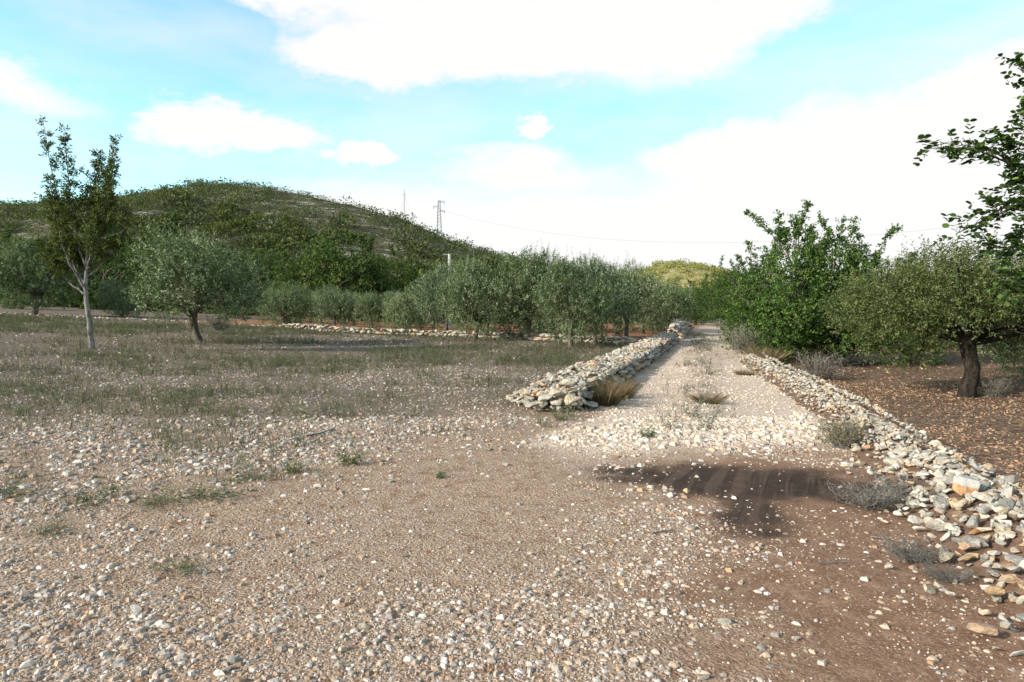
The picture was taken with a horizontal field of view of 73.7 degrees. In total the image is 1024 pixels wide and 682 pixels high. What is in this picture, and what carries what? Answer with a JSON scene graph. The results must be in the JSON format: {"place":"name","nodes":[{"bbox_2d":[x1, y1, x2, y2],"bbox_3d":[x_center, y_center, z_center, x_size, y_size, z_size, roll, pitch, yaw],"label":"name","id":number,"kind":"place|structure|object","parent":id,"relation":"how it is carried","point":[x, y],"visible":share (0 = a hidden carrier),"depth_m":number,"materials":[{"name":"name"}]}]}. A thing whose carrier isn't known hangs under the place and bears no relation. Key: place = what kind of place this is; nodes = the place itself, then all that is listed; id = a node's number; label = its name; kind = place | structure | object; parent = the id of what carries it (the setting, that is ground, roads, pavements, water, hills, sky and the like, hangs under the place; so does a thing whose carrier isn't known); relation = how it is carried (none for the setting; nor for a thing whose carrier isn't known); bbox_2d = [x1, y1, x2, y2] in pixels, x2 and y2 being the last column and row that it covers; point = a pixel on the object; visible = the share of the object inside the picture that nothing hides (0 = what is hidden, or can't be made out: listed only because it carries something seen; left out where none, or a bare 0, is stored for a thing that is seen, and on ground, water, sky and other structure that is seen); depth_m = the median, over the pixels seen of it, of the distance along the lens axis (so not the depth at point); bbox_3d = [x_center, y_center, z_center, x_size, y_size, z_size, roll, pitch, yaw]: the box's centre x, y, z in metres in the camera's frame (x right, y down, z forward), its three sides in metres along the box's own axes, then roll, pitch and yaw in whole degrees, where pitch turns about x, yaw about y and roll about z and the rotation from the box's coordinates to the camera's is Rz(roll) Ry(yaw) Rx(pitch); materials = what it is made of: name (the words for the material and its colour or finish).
{"place":"outdoors","nodes":[
{"label":"outdoors","id":0,"kind":"place"},
{"bbox_2d":[0,184,738,323],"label":"hill","id":1,"kind":"structure","parent":0,"point":[361,222],"depth_m":122.23,"materials":[{"name":"green plant"}]},
{"bbox_2d":[0,217,26,233],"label":"shrub","id":2,"kind":"object","parent":1,"relation":"on","point":[15,226],"visible":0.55,"depth_m":111.64,"materials":[{"name":"green plant"}]},
{"bbox_2d":[36,243,116,300],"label":"wild tree","id":3,"kind":"object","parent":1,"relation":"on","point":[93,264],"visible":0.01,"depth_m":75.53,"materials":[{"name":"green plant"}]},
{"bbox_2d":[59,226,166,310],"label":"wild tree","id":4,"kind":"object","parent":1,"relation":"on","point":[126,270],"visible":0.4,"depth_m":70.24,"materials":[{"name":"green plant"}]},
{"bbox_2d":[113,214,162,227],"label":"shrub","id":5,"kind":"object","parent":1,"relation":"on","point":[139,220],"visible":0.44,"depth_m":107.93,"materials":[{"name":"green plant"}]},
{"bbox_2d":[136,222,185,241],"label":"shrub","id":6,"kind":"object","parent":1,"relation":"on","point":[152,226],"visible":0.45,"depth_m":98.63,"materials":[{"name":"green plant"}]},
{"bbox_2d":[150,212,189,226],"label":"shrub","id":7,"kind":"object","parent":1,"relation":"on","point":[164,218],"visible":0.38,"depth_m":108.29,"materials":[{"name":"green plant"}]},
{"bbox_2d":[156,194,188,207],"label":"shrub","id":8,"kind":"object","parent":1,"relation":"on","point":[166,202],"visible":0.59,"depth_m":118.61,"materials":[{"name":"green plant"}]},
{"bbox_2d":[158,188,189,201],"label":"shrub","id":9,"kind":"object","parent":1,"relation":"on","point":[173,191],"visible":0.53,"depth_m":121.27,"materials":[{"name":"green plant"}]},
{"bbox_2d":[167,201,206,218],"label":"shrub","id":10,"kind":"object","parent":1,"relation":"on","point":[181,208],"visible":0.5,"depth_m":113.28,"materials":[{"name":"green plant"}]},
{"bbox_2d":[178,212,217,227],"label":"shrub","id":11,"kind":"object","parent":1,"relation":"on","point":[191,216],"visible":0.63,"depth_m":108.44,"materials":[{"name":"green plant"}]},
{"bbox_2d":[194,220,235,236],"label":"shrub","id":12,"kind":"object","parent":1,"relation":"on","point":[216,225],"visible":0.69,"depth_m":104.95,"materials":[{"name":"green plant"}]},
{"bbox_2d":[205,199,238,211],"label":"shrub","id":13,"kind":"object","parent":1,"relation":"on","point":[225,204],"visible":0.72,"depth_m":120.36,"materials":[{"name":"green plant"}]},
{"bbox_2d":[209,208,240,222],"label":"shrub","id":14,"kind":"object","parent":1,"relation":"on","point":[224,214],"visible":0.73,"depth_m":112.54,"materials":[{"name":"green plant"}]},
{"bbox_2d":[213,217,254,232],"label":"shrub","id":15,"kind":"object","parent":1,"relation":"on","point":[234,224],"visible":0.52,"depth_m":108.54,"materials":[{"name":"green plant"}]},
{"bbox_2d":[218,217,265,233],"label":"shrub","id":16,"kind":"object","parent":1,"relation":"on","point":[245,225],"visible":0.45,"depth_m":108.58,"materials":[{"name":"green plant"}]},
{"bbox_2d":[228,235,265,248],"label":"shrub","id":17,"kind":"object","parent":1,"relation":"on","point":[250,238],"visible":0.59,"depth_m":98.00,"materials":[{"name":"green plant"}]},
{"bbox_2d":[235,237,287,290],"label":"wild tree","id":18,"kind":"object","parent":1,"relation":"on","point":[263,260],"visible":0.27,"depth_m":79.06,"materials":[{"name":"green plant"}]},
{"bbox_2d":[252,215,289,233],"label":"shrub","id":19,"kind":"object","parent":1,"relation":"on","point":[264,223],"visible":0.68,"depth_m":109.12,"materials":[{"name":"green plant"}]},
{"bbox_2d":[253,233,302,253],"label":"shrub","id":20,"kind":"object","parent":1,"relation":"on","point":[276,241],"visible":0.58,"depth_m":98.71,"materials":[{"name":"green plant"}]},
{"bbox_2d":[261,225,305,240],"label":"shrub","id":21,"kind":"object","parent":1,"relation":"on","point":[283,231],"visible":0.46,"depth_m":106.29,"materials":[{"name":"green plant"}]},
{"bbox_2d":[268,213,301,227],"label":"shrub","id":22,"kind":"object","parent":1,"relation":"on","point":[285,218],"visible":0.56,"depth_m":113.54,"materials":[{"name":"green plant"}]},
{"bbox_2d":[264,243,335,300],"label":"wild tree","id":23,"kind":"object","parent":1,"relation":"on","point":[292,269],"visible":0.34,"depth_m":74.26,"materials":[{"name":"green plant"}]},
{"bbox_2d":[296,229,342,243],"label":"shrub","id":24,"kind":"object","parent":1,"relation":"on","point":[328,233],"visible":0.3,"depth_m":106.86,"materials":[{"name":"green plant"}]},
{"bbox_2d":[320,212,357,228],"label":"shrub","id":25,"kind":"object","parent":1,"relation":"on","point":[340,218],"visible":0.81,"depth_m":119.29,"materials":[{"name":"green plant"}]},
{"bbox_2d":[296,231,399,319],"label":"wild tree","id":26,"kind":"object","parent":1,"relation":"on","point":[335,275],"visible":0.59,"depth_m":69.85,"materials":[{"name":"green plant"}]},
{"bbox_2d":[0,176,727,315],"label":"hillside scrub","id":27,"kind":"object","parent":1,"relation":"on","point":[136,197],"visible":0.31,"depth_m":123.82,"materials":[{"name":"green plant"}]},
{"bbox_2d":[329,232,410,300],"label":"wild tree","id":28,"kind":"object","parent":1,"relation":"on","point":[369,248],"visible":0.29,"depth_m":72.98,"materials":[{"name":"green plant"}]},
{"bbox_2d":[374,243,419,291],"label":"wild tree","id":29,"kind":"object","parent":1,"relation":"on","point":[405,269],"visible":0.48,"depth_m":83.31,"materials":[{"name":"green plant"}]},
{"bbox_2d":[382,227,421,244],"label":"shrub","id":30,"kind":"object","parent":1,"relation":"on","point":[408,234],"visible":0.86,"depth_m":116.13,"materials":[{"name":"green plant"}]},
{"bbox_2d":[394,239,439,257],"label":"shrub","id":31,"kind":"object","parent":1,"relation":"on","point":[414,246],"visible":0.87,"depth_m":110.87,"materials":[{"name":"green plant"}]},
{"bbox_2d":[398,256,438,272],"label":"shrub","id":32,"kind":"object","parent":1,"relation":"on","point":[416,262],"visible":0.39,"depth_m":97.05,"materials":[{"name":"green plant"}]},
{"bbox_2d":[0,304,1023,681],"bbox_3d":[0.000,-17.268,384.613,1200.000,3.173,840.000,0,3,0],"label":"ground","id":33,"kind":"structure","parent":0,"point":[804,486],"depth_m":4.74,"materials":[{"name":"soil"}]},
{"bbox_2d":[0,225,38,287],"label":"wild tree","id":34,"kind":"object","parent":33,"relation":"on","point":[8,235],"visible":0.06,"depth_m":75.46,"materials":[{"name":"green plant"}]},
{"bbox_2d":[0,285,46,308],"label":"olive tree","id":35,"kind":"object","parent":33,"relation":"on","point":[4,306],"visible":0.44,"depth_m":59.05,"materials":[{"name":"green plant"}]},
{"bbox_2d":[0,470,47,500],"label":"weed clump","id":36,"kind":"object","parent":33,"relation":"on","point":[5,491],"visible":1,"depth_m":5.52,"materials":[{"name":"green plant"}]},
{"bbox_2d":[14,512,71,542],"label":"weed clump","id":37,"kind":"object","parent":33,"relation":"on","point":[58,525],"visible":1,"depth_m":4.58,"materials":[{"name":"green plant"}]},
{"bbox_2d":[0,228,92,313],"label":"olive tree","id":38,"kind":"object","parent":33,"relation":"on","point":[10,264],"visible":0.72,"depth_m":47.91,"materials":[{"name":"green plant"}]},
{"bbox_2d":[32,470,131,516],"bbox_3d":[-3.331,1.181,5.263,0.579,0.171,1.218,0,3,-4],"label":"weed clump","id":39,"kind":"object","parent":33,"relation":"on","point":[86,498],"visible":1,"depth_m":5.30,"materials":[{"name":"green plant"}]},
{"bbox_2d":[29,115,136,348],"bbox_3d":[-13.444,-3.426,21.837,3.682,7.562,2.735,0,3,0],"label":"slender tree","id":40,"kind":"object","parent":33,"relation":"on","point":[66,240],"visible":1,"depth_m":21.57,"materials":[{"name":"green plant"}]},
{"bbox_2d":[94,277,147,316],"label":"olive tree","id":41,"kind":"object","parent":33,"relation":"on","point":[115,292],"visible":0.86,"depth_m":51.33,"materials":[{"name":"green plant"}]},
{"bbox_2d":[0,312,277,326],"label":"stone border","id":42,"kind":"object","parent":33,"relation":"on","point":[39,314],"visible":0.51,"depth_m":46.48,"materials":[{"name":"stone"}]},
{"bbox_2d":[123,488,175,512],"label":"weed clump","id":43,"kind":"object","parent":33,"relation":"on","point":[151,503],"visible":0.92,"depth_m":5.23,"materials":[{"name":"green plant"}]},
{"bbox_2d":[137,549,228,575],"bbox_3d":[-1.929,1.275,3.960,0.641,0.090,0.304,1,3,25],"label":"weed clump","id":44,"kind":"object","parent":33,"relation":"on","point":[185,567],"visible":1,"depth_m":3.94,"materials":[{"name":"green plant"}]},
{"bbox_2d":[105,472,274,502],"bbox_3d":[-2.582,1.171,5.444,1.282,0.180,0.609,0,3,-8],"label":"weed clump","id":45,"kind":"object","parent":33,"relation":"on","point":[202,494],"visible":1,"depth_m":5.40,"materials":[{"name":"green plant"}]},
{"bbox_2d":[120,216,274,341],"bbox_3d":[-12.676,-2.479,27.544,5.565,5.476,6.289,-1,3,-27],"label":"olive tree","id":46,"kind":"object","parent":33,"relation":"on","point":[219,266],"visible":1,"depth_m":26.49,"materials":[{"name":"green plant"}]},
{"bbox_2d":[199,311,235,330],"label":"shrub","id":47,"kind":"object","parent":33,"relation":"on","point":[210,318],"visible":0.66,"depth_m":36.89,"materials":[{"name":"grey plant"}]},
{"bbox_2d":[188,463,296,481],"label":"weed clump","id":48,"kind":"object","parent":33,"relation":"on","point":[244,478],"visible":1,"depth_m":5.97,"materials":[{"name":"green plant"}]},
{"bbox_2d":[221,284,267,318],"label":"olive tree","id":49,"kind":"object","parent":33,"relation":"on","point":[254,299],"visible":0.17,"depth_m":59.57,"materials":[{"name":"green plant"}]},
{"bbox_2d":[255,278,314,326],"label":"olive tree","id":50,"kind":"object","parent":33,"relation":"on","point":[281,302],"visible":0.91,"depth_m":46.55,"materials":[{"name":"green plant"}]},
{"bbox_2d":[279,452,312,473],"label":"weed clump","id":51,"kind":"object","parent":33,"relation":"on","point":[288,467],"visible":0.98,"depth_m":6.26,"materials":[{"name":"green plant"}]},
{"bbox_2d":[289,288,331,322],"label":"olive tree","id":52,"kind":"object","parent":33,"relation":"on","point":[311,315],"visible":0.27,"depth_m":57.41,"materials":[{"name":"green plant"}]},
{"bbox_2d":[310,279,357,326],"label":"olive tree","id":53,"kind":"object","parent":33,"relation":"on","point":[338,308],"visible":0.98,"depth_m":44.61,"materials":[{"name":"green plant"}]},
{"bbox_2d":[330,435,374,465],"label":"weed clump","id":54,"kind":"object","parent":33,"relation":"on","point":[349,459],"visible":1,"depth_m":6.58,"materials":[{"name":"green plant"}]},
{"bbox_2d":[0,312,735,484],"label":"field weeds","id":55,"kind":"object","parent":33,"relation":"on","point":[12,320],"visible":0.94,"depth_m":17.40,"materials":[{"name":"green plant"}]},
{"bbox_2d":[353,289,386,331],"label":"olive tree","id":56,"kind":"object","parent":33,"relation":"on","point":[368,306],"visible":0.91,"depth_m":43.48,"materials":[{"name":"green plant"}]},
{"bbox_2d":[380,282,430,332],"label":"olive tree","id":57,"kind":"object","parent":33,"relation":"on","point":[403,312],"visible":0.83,"depth_m":40.35,"materials":[{"name":"green plant"}]},
{"bbox_2d":[409,292,450,329],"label":"olive tree","id":58,"kind":"object","parent":33,"relation":"on","point":[433,325],"visible":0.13,"depth_m":51.40,"materials":[{"name":"green plant"}]},
{"bbox_2d":[407,249,473,333],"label":"olive tree","id":59,"kind":"object","parent":33,"relation":"on","point":[429,290],"visible":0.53,"depth_m":37.74,"materials":[{"name":"green plant"}]},
{"bbox_2d":[279,323,644,344],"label":"boundary wall","id":60,"kind":"structure","parent":33,"relation":"on","point":[414,331],"depth_m":37.61,"materials":[{"name":"stone"}]},
{"bbox_2d":[431,247,512,340],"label":"olive tree","id":61,"kind":"object","parent":33,"relation":"on","point":[457,297],"visible":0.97,"depth_m":32.61,"materials":[{"name":"green plant"}]},
{"bbox_2d":[458,275,520,331],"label":"olive tree","id":62,"kind":"object","parent":33,"relation":"on","point":[466,328],"visible":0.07,"depth_m":46.62,"materials":[{"name":"green plant"}]},
{"bbox_2d":[485,240,572,339],"bbox_3d":[0.988,-2.369,33.385,4.424,5.090,4.560,-2,4,-44],"label":"olive tree","id":63,"kind":"object","parent":33,"relation":"on","point":[526,280],"visible":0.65,"depth_m":32.82,"materials":[{"name":"green plant"}]},
{"bbox_2d":[510,287,589,332],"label":"olive tree","id":64,"kind":"object","parent":33,"relation":"on","point":[534,326],"visible":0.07,"depth_m":44.17,"materials":[{"name":"green plant"}]},
{"bbox_2d":[529,247,615,347],"bbox_3d":[2.308,-1.643,26.501,3.356,4.099,3.542,-1,3,-25],"label":"olive tree","id":65,"kind":"object","parent":33,"relation":"on","point":[579,300],"visible":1,"depth_m":26.06,"materials":[{"name":"green plant"}]},
{"bbox_2d":[153,338,1023,479],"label":"leaf litter","id":66,"kind":"object","parent":33,"relation":"on","point":[875,378],"visible":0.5,"depth_m":16.37,"materials":[{"name":"brown plant"}]},
{"bbox_2d":[506,331,679,411],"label":"drystone wall","id":67,"kind":"structure","parent":33,"relation":"on","point":[629,361],"depth_m":11.96,"materials":[{"name":"stone"}]},
{"bbox_2d":[552,247,641,343],"bbox_3d":[3.481,-1.863,29.567,3.921,4.377,3.805,-2,3,-30],"label":"olive tree","id":68,"kind":"object","parent":33,"relation":"on","point":[599,269],"visible":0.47,"depth_m":29.13,"materials":[{"name":"green plant"}]},
{"bbox_2d":[574,370,643,405],"bbox_3d":[1.440,0.708,10.874,1.476,0.648,1.420,-1,3,-15],"label":"grass tuft","id":69,"kind":"object","parent":33,"relation":"on","point":[607,397],"visible":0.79,"depth_m":10.71,"materials":[{"name":"brown plant"}]},
{"bbox_2d":[597,376,649,398],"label":"grass tuft","id":70,"kind":"object","parent":33,"relation":"on","point":[631,391],"visible":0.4,"depth_m":11.58,"materials":[{"name":"beige plant"}]},
{"bbox_2d":[593,252,664,336],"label":"olive tree","id":71,"kind":"object","parent":33,"relation":"on","point":[639,277],"visible":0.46,"depth_m":36.52,"materials":[{"name":"green plant"}]},
{"bbox_2d":[616,276,674,333],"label":"olive tree","id":72,"kind":"object","parent":33,"relation":"on","point":[658,311],"visible":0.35,"depth_m":42.27,"materials":[{"name":"green plant"}]},
{"bbox_2d":[632,418,659,436],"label":"weed clump","id":73,"kind":"object","parent":33,"relation":"on","point":[649,434],"visible":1,"depth_m":7.90,"materials":[{"name":"green plant"}]},
{"bbox_2d":[637,275,697,331],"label":"olive tree","id":74,"kind":"object","parent":33,"relation":"on","point":[677,299],"visible":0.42,"depth_m":46.96,"materials":[{"name":"green plant"}]},
{"bbox_2d":[650,401,690,429],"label":"weed clump","id":75,"kind":"object","parent":33,"relation":"on","point":[669,415],"visible":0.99,"depth_m":8.36,"materials":[{"name":"green plant"}]},
{"bbox_2d":[667,320,693,338],"bbox_3d":[9.867,-0.732,39.947,1.150,0.941,11.964,1,3,18],"label":"wall remnant","id":76,"kind":"object","parent":33,"relation":"on","point":[681,329],"depth_m":36.38,"materials":[{"name":"stone"}]},
{"bbox_2d":[674,278,714,324],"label":"carob tree","id":77,"kind":"object","parent":33,"relation":"on","point":[697,317],"visible":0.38,"depth_m":65.43,"materials":[{"name":"green plant"}]},
{"bbox_2d":[681,390,716,416],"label":"weed clump","id":78,"kind":"object","parent":33,"relation":"on","point":[693,414],"visible":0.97,"depth_m":9.25,"materials":[{"name":"green plant"}]},
{"bbox_2d":[685,389,734,403],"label":"grass tuft","id":79,"kind":"object","parent":33,"relation":"on","point":[717,398],"visible":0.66,"depth_m":10.82,"materials":[{"name":"beige plant"}]},
{"bbox_2d":[694,402,731,428],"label":"weed clump","id":80,"kind":"object","parent":33,"relation":"on","point":[710,423],"visible":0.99,"depth_m":8.44,"materials":[{"name":"green plant"}]},
{"bbox_2d":[687,255,739,326],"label":"carob tree","id":81,"kind":"object","parent":33,"relation":"on","point":[712,302],"visible":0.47,"depth_m":61.54,"materials":[{"name":"green plant"}]},
{"bbox_2d":[712,319,750,343],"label":"shrub","id":82,"kind":"object","parent":33,"relation":"on","point":[725,329],"visible":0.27,"depth_m":29.99,"materials":[{"name":"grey plant"}]},
{"bbox_2d":[720,325,763,353],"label":"shrub","id":83,"kind":"object","parent":33,"relation":"on","point":[739,345],"visible":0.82,"depth_m":23.44,"materials":[{"name":"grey plant"}]},
{"bbox_2d":[713,254,786,338],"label":"carob tree","id":84,"kind":"object","parent":33,"relation":"on","point":[726,277],"visible":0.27,"depth_m":42.21,"materials":[{"name":"green plant"}]},
{"bbox_2d":[742,340,792,364],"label":"grass tuft","id":85,"kind":"object","parent":33,"relation":"on","point":[775,355],"visible":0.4,"depth_m":19.19,"materials":[{"name":"beige plant"}]},
{"bbox_2d":[718,198,902,364],"bbox_3d":[10.713,-1.463,24.606,6.021,7.005,6.400,0,3,-5],"label":"carob tree","id":86,"kind":"object","parent":33,"relation":"on","point":[793,325],"visible":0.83,"depth_m":23.36,"materials":[{"name":"green plant"}]},
{"bbox_2d":[791,348,848,379],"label":"shrub","id":87,"kind":"object","parent":33,"relation":"on","point":[813,370],"visible":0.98,"depth_m":18.69,"materials":[{"name":"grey plant"}]},
{"bbox_2d":[771,243,896,364],"bbox_3d":[12.086,-1.271,24.955,4.081,4.495,4.047,-1,3,-22],"label":"carob tree","id":88,"kind":"object","parent":33,"relation":"on","point":[854,344],"visible":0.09,"depth_m":24.06,"materials":[{"name":"green plant"}]},
{"bbox_2d":[816,465,922,511],"bbox_3d":[2.770,1.175,5.268,0.753,0.319,0.738,0,3,-3],"label":"shrub","id":89,"kind":"object","parent":33,"relation":"on","point":[871,500],"visible":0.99,"depth_m":5.25,"materials":[{"name":"grey plant"}]},
{"bbox_2d":[738,352,1023,656],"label":"rubble bank","id":90,"kind":"structure","parent":33,"relation":"on","point":[971,517],"depth_m":5.03,"materials":[{"name":"stone"}]},
{"bbox_2d":[812,408,876,448],"bbox_3d":[3.584,0.964,7.437,0.677,0.555,0.652,-1,3,-18],"label":"shrub","id":91,"kind":"object","parent":90,"relation":"on","point":[840,440],"visible":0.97,"depth_m":7.38,"materials":[{"name":"green plant"}]},
{"bbox_2d":[862,458,950,504],"bbox_3d":[3.164,1.165,5.396,0.784,0.339,0.800,2,3,37],"label":"shrub","id":92,"kind":"object","parent":33,"relation":"on","point":[896,487],"visible":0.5,"depth_m":5.47,"materials":[{"name":"grey plant"}]},
{"bbox_2d":[871,522,954,566],"bbox_3d":[2.420,1.263,4.132,0.461,0.200,0.471,2,3,37],"label":"shrub","id":93,"kind":"object","parent":33,"relation":"on","point":[911,555],"visible":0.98,"depth_m":4.13,"materials":[{"name":"grey plant"}]},
{"bbox_2d":[862,251,965,364],"bbox_3d":[14.005,-1.079,24.098,3.885,4.132,3.674,-2,3,-39],"label":"carob tree","id":94,"kind":"object","parent":33,"relation":"on","point":[922,352],"visible":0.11,"depth_m":23.51,"materials":[{"name":"green plant"}]},
{"bbox_2d":[813,224,1023,397],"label":"olive tree","id":95,"kind":"object","parent":33,"relation":"on","point":[913,298],"visible":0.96,"depth_m":14.69,"materials":[{"name":"green plant"}]},
{"bbox_2d":[914,554,976,585],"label":"shrub","id":96,"kind":"object","parent":33,"relation":"on","point":[946,577],"visible":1,"depth_m":3.80,"materials":[{"name":"grey plant"}]},
{"bbox_2d":[913,52,1023,306],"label":"carob tree","id":97,"kind":"object","parent":33,"relation":"on","point":[1014,163],"visible":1,"depth_m":5.14,"materials":[{"name":"green plant"}]},
{"bbox_2d":[956,280,1023,379],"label":"olive tree","id":98,"kind":"object","parent":33,"relation":"on","point":[999,359],"visible":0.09,"depth_m":19.57,"materials":[{"name":"green plant"}]},
{"bbox_2d":[977,371,1018,397],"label":"shrub","id":99,"kind":"object","parent":33,"relation":"on","point":[985,388],"visible":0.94,"depth_m":14.94,"materials":[{"name":"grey plant"}]},
{"bbox_2d":[0,0,1023,305],"label":"sky","id":100,"kind":"structure","parent":0,"point":[659,122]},
{"bbox_2d":[641,263,735,296],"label":"distant hill","id":101,"kind":"structure","parent":0,"point":[673,271],"depth_m":244.88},
{"bbox_2d":[627,258,764,295],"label":"distant scrub","id":102,"kind":"object","parent":101,"relation":"on","point":[700,265],"visible":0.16,"depth_m":252.58,"materials":[{"name":"green plant"}]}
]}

